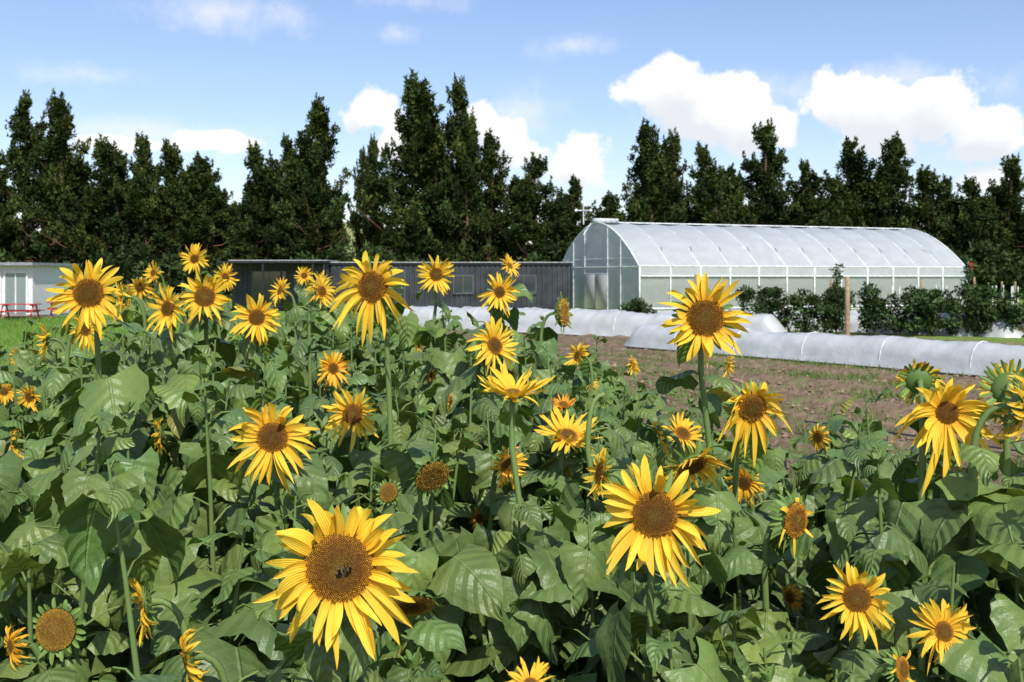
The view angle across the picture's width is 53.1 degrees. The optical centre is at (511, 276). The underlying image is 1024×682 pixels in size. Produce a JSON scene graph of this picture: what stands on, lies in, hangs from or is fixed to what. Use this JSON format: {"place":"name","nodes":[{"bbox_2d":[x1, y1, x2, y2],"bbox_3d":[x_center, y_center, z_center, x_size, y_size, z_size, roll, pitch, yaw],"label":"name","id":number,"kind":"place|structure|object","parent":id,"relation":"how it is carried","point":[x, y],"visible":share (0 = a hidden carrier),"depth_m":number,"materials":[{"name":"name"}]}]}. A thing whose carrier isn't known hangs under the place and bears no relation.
{"place":"outdoors","nodes":[
{"label":"outdoors","id":0,"kind":"place"},
{"bbox_2d":[0,315,427,364],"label":"grass","id":1,"kind":"structure","parent":0,"point":[7,323],"depth_m":37.70,"materials":[{"name":"green plant"}]},
{"bbox_2d":[0,300,1023,681],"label":"sunflower","id":2,"kind":"object","parent":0,"point":[94,538],"depth_m":2.78,"materials":[{"name":"green plant"}]},
{"bbox_2d":[0,294,1023,485],"bbox_3d":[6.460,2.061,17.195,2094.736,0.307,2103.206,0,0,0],"label":"ground","id":3,"kind":"structure","parent":0,"point":[614,344],"depth_m":20.04,"materials":[{"name":"soil"}]},
{"bbox_2d":[0,623,49,678],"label":"sunflower","id":4,"kind":"object","parent":3,"relation":"on","point":[15,666],"visible":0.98,"depth_m":2.25,"materials":[{"name":"yellow plant"}]},
{"bbox_2d":[0,89,60,262],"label":"conifer tree","id":5,"kind":"object","parent":3,"relation":"on","point":[17,155],"visible":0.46,"depth_m":94.22,"materials":[{"name":"green plant"}]},
{"bbox_2d":[9,428,60,511],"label":"sunflower","id":6,"kind":"object","parent":3,"relation":"on","point":[35,467],"visible":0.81,"depth_m":3.57,"materials":[{"name":"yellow plant"}]},
{"bbox_2d":[0,262,78,318],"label":"white cabin","id":7,"kind":"object","parent":3,"relation":"on","point":[25,282],"visible":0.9,"depth_m":50.20,"materials":[{"name":"paint"}]},
{"bbox_2d":[0,271,27,313],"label":"glass doors","id":8,"kind":"structure","parent":7,"relation":"in","point":[15,283],"depth_m":50.15,"materials":[{"name":"grey glass"}]},
{"bbox_2d":[0,88,99,263],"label":"conifer tree","id":9,"kind":"object","parent":3,"relation":"on","point":[59,180],"visible":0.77,"depth_m":93.38,"materials":[{"name":"green plant"}]},
{"bbox_2d":[34,322,85,405],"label":"sunflower","id":10,"kind":"object","parent":3,"relation":"on","point":[45,337],"visible":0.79,"depth_m":4.79,"materials":[{"name":"yellow plant"}]},
{"bbox_2d":[41,316,109,458],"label":"sunflower","id":11,"kind":"object","parent":3,"relation":"on","point":[55,382],"visible":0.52,"depth_m":3.98,"materials":[{"name":"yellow plant"}]},
{"bbox_2d":[27,597,143,681],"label":"sunflower","id":12,"kind":"object","parent":3,"relation":"on","point":[57,630],"visible":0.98,"depth_m":2.31,"materials":[{"name":"green plant"}]},
{"bbox_2d":[18,258,162,656],"bbox_3d":[-1.384,0.970,3.360,0.499,2.063,0.490,0,0,0],"label":"sunflower","id":13,"kind":"object","parent":3,"relation":"on","point":[87,296],"visible":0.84,"depth_m":3.21,"materials":[{"name":"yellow plant"}]},
{"bbox_2d":[38,133,150,287],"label":"conifer tree","id":14,"kind":"object","parent":3,"relation":"on","point":[107,192],"visible":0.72,"depth_m":93.63,"materials":[{"name":"green plant"}]},
{"bbox_2d":[102,281,162,381],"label":"sunflower","id":15,"kind":"object","parent":3,"relation":"on","point":[127,314],"visible":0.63,"depth_m":4.62,"materials":[{"name":"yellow plant"}]},
{"bbox_2d":[106,131,177,296],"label":"conifer tree","id":16,"kind":"object","parent":3,"relation":"on","point":[143,154],"visible":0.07,"depth_m":95.74,"materials":[{"name":"green plant"}]},
{"bbox_2d":[117,137,218,295],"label":"conifer tree","id":17,"kind":"object","parent":3,"relation":"on","point":[152,227],"visible":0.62,"depth_m":92.92,"materials":[{"name":"green plant"}]},
{"bbox_2d":[150,419,203,550],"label":"sunflower","id":18,"kind":"object","parent":3,"relation":"on","point":[167,447],"visible":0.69,"depth_m":3.80,"materials":[{"name":"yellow plant"}]},
{"bbox_2d":[128,575,226,681],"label":"sunflower","id":19,"kind":"object","parent":3,"relation":"on","point":[174,664],"visible":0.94,"depth_m":2.38,"materials":[{"name":"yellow plant"}]},
{"bbox_2d":[141,282,229,490],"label":"sunflower","id":20,"kind":"object","parent":3,"relation":"on","point":[178,419],"visible":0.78,"depth_m":3.91,"materials":[{"name":"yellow plant"}]},
{"bbox_2d":[179,243,226,359],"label":"sunflower","id":21,"kind":"object","parent":3,"relation":"on","point":[196,260],"visible":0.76,"depth_m":6.00,"materials":[{"name":"yellow plant"}]},
{"bbox_2d":[165,151,252,293],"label":"conifer tree","id":22,"kind":"object","parent":3,"relation":"on","point":[213,197],"visible":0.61,"depth_m":93.43,"materials":[{"name":"green plant"}]},
{"bbox_2d":[177,271,251,438],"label":"sunflower","id":23,"kind":"object","parent":3,"relation":"on","point":[206,295],"visible":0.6,"depth_m":4.01,"materials":[{"name":"yellow plant"}]},
{"bbox_2d":[180,626,297,681],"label":"sunflower","id":24,"kind":"object","parent":3,"relation":"on","point":[192,659],"visible":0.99,"depth_m":2.21,"materials":[{"name":"yellow plant"}]},
{"bbox_2d":[217,139,286,266],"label":"conifer tree","id":25,"kind":"object","parent":3,"relation":"on","point":[246,244],"visible":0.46,"depth_m":95.54,"materials":[{"name":"green plant"}]},
{"bbox_2d":[221,293,305,450],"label":"sunflower","id":26,"kind":"object","parent":3,"relation":"on","point":[257,339],"visible":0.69,"depth_m":4.04,"materials":[{"name":"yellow plant"}]},
{"bbox_2d":[217,402,329,621],"bbox_3d":[-0.625,1.164,2.811,0.390,1.674,0.442,0,0,-36],"label":"sunflower","id":27,"kind":"object","parent":3,"relation":"on","point":[281,459],"visible":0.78,"depth_m":2.71,"materials":[{"name":"yellow plant"}]},
{"bbox_2d":[268,276,311,402],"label":"sunflower","id":28,"kind":"object","parent":3,"relation":"on","point":[282,331],"visible":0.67,"depth_m":6.01,"materials":[{"name":"yellow plant"}]},
{"bbox_2d":[251,132,341,259],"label":"conifer tree","id":29,"kind":"object","parent":3,"relation":"on","point":[273,169],"visible":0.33,"depth_m":94.59,"materials":[{"name":"green plant"}]},
{"bbox_2d":[268,274,346,421],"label":"sunflower","id":30,"kind":"object","parent":3,"relation":"on","point":[322,292],"visible":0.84,"depth_m":5.03,"materials":[{"name":"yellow plant"}]},
{"bbox_2d":[263,92,352,259],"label":"conifer tree","id":31,"kind":"object","parent":3,"relation":"on","point":[312,158],"visible":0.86,"depth_m":93.27,"materials":[{"name":"green plant"}]},
{"bbox_2d":[300,351,367,454],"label":"sunflower","id":32,"kind":"object","parent":3,"relation":"on","point":[332,364],"visible":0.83,"depth_m":4.50,"materials":[{"name":"yellow plant"}]},
{"bbox_2d":[305,271,384,392],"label":"sunflower","id":33,"kind":"object","parent":3,"relation":"on","point":[331,317],"visible":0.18,"depth_m":5.61,"materials":[{"name":"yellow plant"}]},
{"bbox_2d":[321,388,383,512],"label":"sunflower","id":34,"kind":"object","parent":3,"relation":"on","point":[350,420],"visible":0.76,"depth_m":3.61,"materials":[{"name":"yellow plant"}]},
{"bbox_2d":[347,132,406,261],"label":"conifer tree","id":35,"kind":"object","parent":3,"relation":"on","point":[362,182],"visible":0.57,"depth_m":94.59,"materials":[{"name":"green plant"}]},
{"bbox_2d":[329,250,449,611],"bbox_3d":[-0.386,0.960,3.232,0.405,2.084,0.477,0,0,0],"label":"sunflower","id":36,"kind":"object","parent":3,"relation":"on","point":[371,289],"visible":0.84,"depth_m":3.11,"materials":[{"name":"yellow plant"}]},
{"bbox_2d":[216,260,573,312],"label":"dark container cabin","id":37,"kind":"object","parent":3,"relation":"on","point":[545,283],"visible":0.57,"depth_m":60.95,"materials":[{"name":"metal"}]},
{"bbox_2d":[252,271,536,306],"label":"windows","id":38,"kind":"structure","parent":37,"relation":"in","point":[462,284],"depth_m":60.86,"materials":[{"name":"grey glass"}]},
{"bbox_2d":[362,479,454,664],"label":"sunflower","id":39,"kind":"object","parent":3,"relation":"on","point":[389,491],"visible":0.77,"depth_m":2.91,"materials":[{"name":"green plant"}]},
{"bbox_2d":[351,67,475,261],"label":"conifer tree","id":40,"kind":"object","parent":3,"relation":"on","point":[421,136],"visible":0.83,"depth_m":92.96,"materials":[{"name":"green plant"}]},
{"bbox_2d":[367,590,466,681],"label":"sunflower","id":41,"kind":"object","parent":3,"relation":"on","point":[432,634],"visible":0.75,"depth_m":2.31,"materials":[{"name":"green plant"}]},
{"bbox_2d":[406,254,453,383],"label":"sunflower","id":42,"kind":"object","parent":3,"relation":"on","point":[435,273],"visible":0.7,"depth_m":5.56,"materials":[{"name":"yellow plant"}]},
{"bbox_2d":[373,456,503,681],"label":"sunflower","id":43,"kind":"object","parent":3,"relation":"on","point":[467,579],"visible":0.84,"depth_m":2.77,"materials":[{"name":"green plant"}]},
{"bbox_2d":[416,72,496,261],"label":"conifer tree","id":44,"kind":"object","parent":3,"relation":"on","point":[461,133],"visible":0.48,"depth_m":93.36,"materials":[{"name":"green plant"}]},
{"bbox_2d":[433,316,540,500],"bbox_3d":[-0.100,1.073,3.989,0.447,1.854,0.447,0,0,0],"label":"sunflower","id":45,"kind":"object","parent":3,"relation":"on","point":[494,342],"visible":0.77,"depth_m":3.91,"materials":[{"name":"yellow plant"}]},
{"bbox_2d":[445,271,531,418],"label":"sunflower","id":46,"kind":"object","parent":3,"relation":"on","point":[497,294],"visible":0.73,"depth_m":5.00,"materials":[{"name":"yellow plant"}]},
{"bbox_2d":[447,127,534,261],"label":"conifer tree","id":47,"kind":"object","parent":3,"relation":"on","point":[498,188],"visible":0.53,"depth_m":95.07,"materials":[{"name":"green plant"}]},
{"bbox_2d":[473,446,528,569],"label":"sunflower","id":48,"kind":"object","parent":3,"relation":"on","point":[485,535],"visible":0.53,"depth_m":3.29,"materials":[{"name":"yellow plant"}]},
{"bbox_2d":[0,235,1023,299],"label":"understory hedge","id":49,"kind":"object","parent":3,"relation":"on","point":[1014,269],"visible":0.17,"depth_m":89.17,"materials":[{"name":"green plant"}]},
{"bbox_2d":[494,254,532,330],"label":"sunflower","id":50,"kind":"object","parent":3,"relation":"on","point":[512,320],"visible":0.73,"depth_m":6.53,"materials":[{"name":"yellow plant"}]},
{"bbox_2d":[469,361,606,681],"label":"sunflower","id":51,"kind":"object","parent":3,"relation":"on","point":[541,548],"visible":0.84,"depth_m":2.96,"materials":[{"name":"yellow plant"}]},
{"bbox_2d":[499,151,583,261],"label":"conifer tree","id":52,"kind":"object","parent":3,"relation":"on","point":[529,197],"visible":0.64,"depth_m":92.23,"materials":[{"name":"green plant"}]},
{"bbox_2d":[403,306,681,336],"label":"row cover tunnel","id":53,"kind":"structure","parent":3,"relation":"on","point":[605,323],"depth_m":36.17,"materials":[{"name":"plastic"}]},
{"bbox_2d":[517,292,572,455],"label":"sunflower","id":54,"kind":"object","parent":3,"relation":"on","point":[547,336],"visible":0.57,"depth_m":5.00,"materials":[{"name":"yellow plant"}]},
{"bbox_2d":[520,394,586,528],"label":"sunflower","id":55,"kind":"object","parent":3,"relation":"on","point":[538,442],"visible":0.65,"depth_m":3.58,"materials":[{"name":"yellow plant"}]},
{"bbox_2d":[534,405,607,527],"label":"sunflower","id":56,"kind":"object","parent":3,"relation":"on","point":[567,433],"visible":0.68,"depth_m":3.42,"materials":[{"name":"yellow plant"}]},
{"bbox_2d":[546,173,600,260],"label":"conifer tree","id":57,"kind":"object","parent":3,"relation":"on","point":[575,192],"visible":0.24,"depth_m":93.29,"materials":[{"name":"green plant"}]},
{"bbox_2d":[564,340,622,416],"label":"sunflower","id":58,"kind":"object","parent":3,"relation":"on","point":[589,370],"visible":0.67,"depth_m":5.54,"materials":[{"name":"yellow plant"}]},
{"bbox_2d":[553,383,639,672],"bbox_3d":[0.308,1.170,3.191,0.434,1.660,0.503,0,0,0],"label":"sunflower","id":59,"kind":"object","parent":3,"relation":"on","point":[570,498],"visible":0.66,"depth_m":3.17,"materials":[{"name":"green plant"}]},
{"bbox_2d":[560,448,646,681],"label":"sunflower","id":60,"kind":"object","parent":3,"relation":"on","point":[599,476],"visible":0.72,"depth_m":2.97,"materials":[{"name":"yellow plant"}]},
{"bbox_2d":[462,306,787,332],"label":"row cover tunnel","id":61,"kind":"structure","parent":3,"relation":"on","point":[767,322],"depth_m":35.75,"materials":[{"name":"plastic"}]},
{"bbox_2d":[595,116,683,225],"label":"conifer tree","id":62,"kind":"object","parent":3,"relation":"on","point":[647,142],"visible":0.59,"depth_m":94.73,"materials":[{"name":"green plant"}]},
{"bbox_2d":[564,454,737,681],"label":"sunflower","id":63,"kind":"object","parent":3,"relation":"on","point":[660,529],"visible":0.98,"depth_m":2.30,"materials":[{"name":"yellow plant"}]},
{"bbox_2d":[581,439,730,681],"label":"sunflower","id":64,"kind":"object","parent":3,"relation":"on","point":[695,463],"visible":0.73,"depth_m":2.89,"materials":[{"name":"yellow plant"}]},
{"bbox_2d":[627,127,702,225],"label":"conifer tree","id":65,"kind":"object","parent":3,"relation":"on","point":[672,149],"visible":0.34,"depth_m":95.08,"materials":[{"name":"green plant"}]},
{"bbox_2d":[652,411,703,473],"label":"sunflower","id":66,"kind":"object","parent":3,"relation":"on","point":[682,432],"visible":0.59,"depth_m":3.61,"materials":[{"name":"yellow plant"}]},
{"bbox_2d":[652,419,740,621],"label":"sunflower","id":67,"kind":"object","parent":3,"relation":"on","point":[713,598],"visible":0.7,"depth_m":3.22,"materials":[{"name":"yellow plant"}]},
{"bbox_2d":[664,140,752,226],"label":"conifer tree","id":68,"kind":"object","parent":3,"relation":"on","point":[709,194],"visible":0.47,"depth_m":93.48,"materials":[{"name":"green plant"}]},
{"bbox_2d":[655,272,764,638],"bbox_3d":[0.581,0.993,3.037,0.347,2.016,0.437,0,0,0],"label":"sunflower","id":69,"kind":"object","parent":3,"relation":"on","point":[704,318],"visible":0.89,"depth_m":2.90,"materials":[{"name":"yellow plant"}]},
{"bbox_2d":[694,355,735,459],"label":"sunflower","id":70,"kind":"object","parent":3,"relation":"on","point":[714,400],"visible":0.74,"depth_m":5.46,"materials":[{"name":"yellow plant"}]},
{"bbox_2d":[680,380,794,628],"bbox_3d":[0.665,1.150,3.170,0.424,1.703,0.505,0,0,-32],"label":"sunflower","id":71,"kind":"object","parent":3,"relation":"on","point":[752,405],"visible":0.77,"depth_m":3.01,"materials":[{"name":"yellow plant"}]},
{"bbox_2d":[735,283,778,316],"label":"berry bush","id":72,"kind":"object","parent":3,"relation":"on","point":[761,306],"visible":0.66,"depth_m":36.82,"materials":[{"name":"green plant"}]},
{"bbox_2d":[562,218,965,311],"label":"polytunnel greenhouse","id":73,"kind":"object","parent":3,"relation":"on","point":[614,265],"visible":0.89,"depth_m":62.89,"materials":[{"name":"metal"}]},
{"bbox_2d":[584,275,606,308],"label":"sliding door","id":74,"kind":"structure","parent":73,"relation":"in","point":[595,286],"depth_m":62.99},
{"bbox_2d":[723,466,815,618],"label":"sunflower","id":75,"kind":"object","parent":3,"relation":"on","point":[747,484],"visible":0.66,"depth_m":3.40,"materials":[{"name":"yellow plant"}]},
{"bbox_2d":[713,488,827,649],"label":"sunflower","id":76,"kind":"object","parent":3,"relation":"on","point":[792,520],"visible":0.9,"depth_m":2.73,"materials":[{"name":"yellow plant"}]},
{"bbox_2d":[730,116,813,227],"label":"conifer tree","id":77,"kind":"object","parent":3,"relation":"on","point":[766,172],"visible":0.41,"depth_m":95.85,"materials":[{"name":"green plant"}]},
{"bbox_2d":[765,286,810,332],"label":"berry bush","id":78,"kind":"object","parent":3,"relation":"on","point":[775,293],"visible":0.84,"depth_m":36.27,"materials":[{"name":"green plant"}]},
{"bbox_2d":[556,346,1023,486],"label":"weeds","id":79,"kind":"object","parent":3,"relation":"on","point":[814,376],"visible":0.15,"depth_m":19.86,"materials":[{"name":"green plant"}]},
{"bbox_2d":[773,158,843,228],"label":"conifer tree","id":80,"kind":"object","parent":3,"relation":"on","point":[802,196],"visible":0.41,"depth_m":93.09,"materials":[{"name":"green plant"}]},
{"bbox_2d":[781,583,841,648],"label":"sunflower","id":81,"kind":"object","parent":3,"relation":"on","point":[807,624],"visible":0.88,"depth_m":2.99,"materials":[{"name":"green plant"}]},
{"bbox_2d":[610,362,1023,484],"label":"soil clods","id":82,"kind":"object","parent":3,"relation":"on","point":[783,426],"visible":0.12,"depth_m":18.13,"materials":[{"name":"brown soil"}]},
{"bbox_2d":[793,423,849,561],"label":"sunflower","id":83,"kind":"object","parent":3,"relation":"on","point":[817,461],"visible":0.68,"depth_m":4.01,"materials":[{"name":"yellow plant"}]},
{"bbox_2d":[801,293,844,333],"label":"berry bush","id":84,"kind":"object","parent":3,"relation":"on","point":[820,307],"visible":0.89,"depth_m":35.71,"materials":[{"name":"green plant"}]},
{"bbox_2d":[624,324,1023,375],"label":"row cover tunnel","id":85,"kind":"structure","parent":3,"relation":"on","point":[966,357],"depth_m":23.65,"materials":[{"name":"plastic"}]},
{"bbox_2d":[820,263,856,333],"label":"berry bush","id":86,"kind":"object","parent":3,"relation":"on","point":[836,290],"visible":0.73,"depth_m":35.81,"materials":[{"name":"green plant"}]},
{"bbox_2d":[806,136,897,229],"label":"conifer tree","id":87,"kind":"object","parent":3,"relation":"on","point":[855,174],"visible":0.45,"depth_m":94.09,"materials":[{"name":"green plant"}]},
{"bbox_2d":[793,560,929,681],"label":"sunflower","id":88,"kind":"object","parent":3,"relation":"on","point":[859,606],"visible":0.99,"depth_m":2.21,"materials":[{"name":"yellow plant"}]},
{"bbox_2d":[854,281,891,334],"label":"berry bush","id":89,"kind":"object","parent":3,"relation":"on","point":[869,309],"visible":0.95,"depth_m":35.45,"materials":[{"name":"green plant"}]},
{"bbox_2d":[736,309,1023,337],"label":"row cover tunnel","id":90,"kind":"structure","parent":3,"relation":"on","point":[1001,331],"depth_m":35.15,"materials":[{"name":"plastic"}]},
{"bbox_2d":[853,130,953,242],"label":"conifer tree","id":91,"kind":"object","parent":3,"relation":"on","point":[894,209],"visible":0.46,"depth_m":94.62,"materials":[{"name":"green plant"}]},
{"bbox_2d":[877,285,929,334],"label":"berry bush","id":92,"kind":"object","parent":3,"relation":"on","point":[902,321],"visible":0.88,"depth_m":34.98,"materials":[{"name":"green plant"}]},
{"bbox_2d":[870,645,936,681],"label":"sunflower","id":93,"kind":"object","parent":3,"relation":"on","point":[901,668],"visible":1,"depth_m":2.12,"materials":[{"name":"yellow plant"}]},
{"bbox_2d":[830,378,1003,597],"bbox_3d":[1.019,1.123,2.573,0.403,1.755,0.395,0,0,33],"label":"sunflower","id":94,"kind":"object","parent":3,"relation":"on","point":[949,412],"visible":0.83,"depth_m":2.49,"materials":[{"name":"yellow plant"}]},
{"bbox_2d":[887,599,976,681],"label":"sunflower","id":95,"kind":"object","parent":3,"relation":"on","point":[943,626],"visible":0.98,"depth_m":2.10,"materials":[{"name":"yellow plant"}]},
{"bbox_2d":[906,288,964,336],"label":"berry bush","id":96,"kind":"object","parent":3,"relation":"on","point":[932,320],"visible":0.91,"depth_m":34.55,"materials":[{"name":"green plant"}]},
{"bbox_2d":[907,164,964,247],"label":"conifer tree","id":97,"kind":"object","parent":3,"relation":"on","point":[929,208],"visible":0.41,"depth_m":95.03,"materials":[{"name":"green plant"}]},
{"bbox_2d":[849,359,1023,606],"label":"sunflower","id":98,"kind":"object","parent":3,"relation":"on","point":[904,516],"visible":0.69,"depth_m":2.51,"materials":[{"name":"green plant"}]},
{"bbox_2d":[932,174,1009,288],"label":"conifer tree","id":99,"kind":"object","parent":3,"relation":"on","point":[976,221],"visible":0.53,"depth_m":92.42,"materials":[{"name":"green plant"}]},
{"bbox_2d":[920,372,1023,651],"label":"sunflower","id":100,"kind":"object","parent":3,"relation":"on","point":[942,522],"visible":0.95,"depth_m":2.40,"materials":[{"name":"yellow plant"}]},
{"bbox_2d":[944,258,999,335],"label":"berry bush","id":101,"kind":"object","parent":3,"relation":"on","point":[969,310],"visible":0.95,"depth_m":34.43,"materials":[{"name":"green plant"}]},
{"bbox_2d":[962,358,1023,638],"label":"sunflower","id":102,"kind":"object","parent":3,"relation":"on","point":[997,522],"visible":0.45,"depth_m":2.44,"materials":[{"name":"green plant"}]},
{"bbox_2d":[962,289,1023,336],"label":"berry bush","id":103,"kind":"object","parent":3,"relation":"on","point":[992,313],"visible":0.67,"depth_m":34.10,"materials":[{"name":"green plant"}]},
{"bbox_2d":[975,151,1023,296],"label":"conifer tree","id":104,"kind":"object","parent":3,"relation":"on","point":[1009,203],"visible":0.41,"depth_m":95.72,"materials":[{"name":"green plant"}]},
{"bbox_2d":[996,287,1023,336],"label":"berry bush","id":105,"kind":"object","parent":3,"relation":"on","point":[1009,311],"visible":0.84,"depth_m":33.92,"materials":[{"name":"green plant"}]},
{"bbox_2d":[0,0,1023,243],"label":"sky","id":106,"kind":"structure","parent":0,"point":[572,83],"materials":[{"name":"blue"}]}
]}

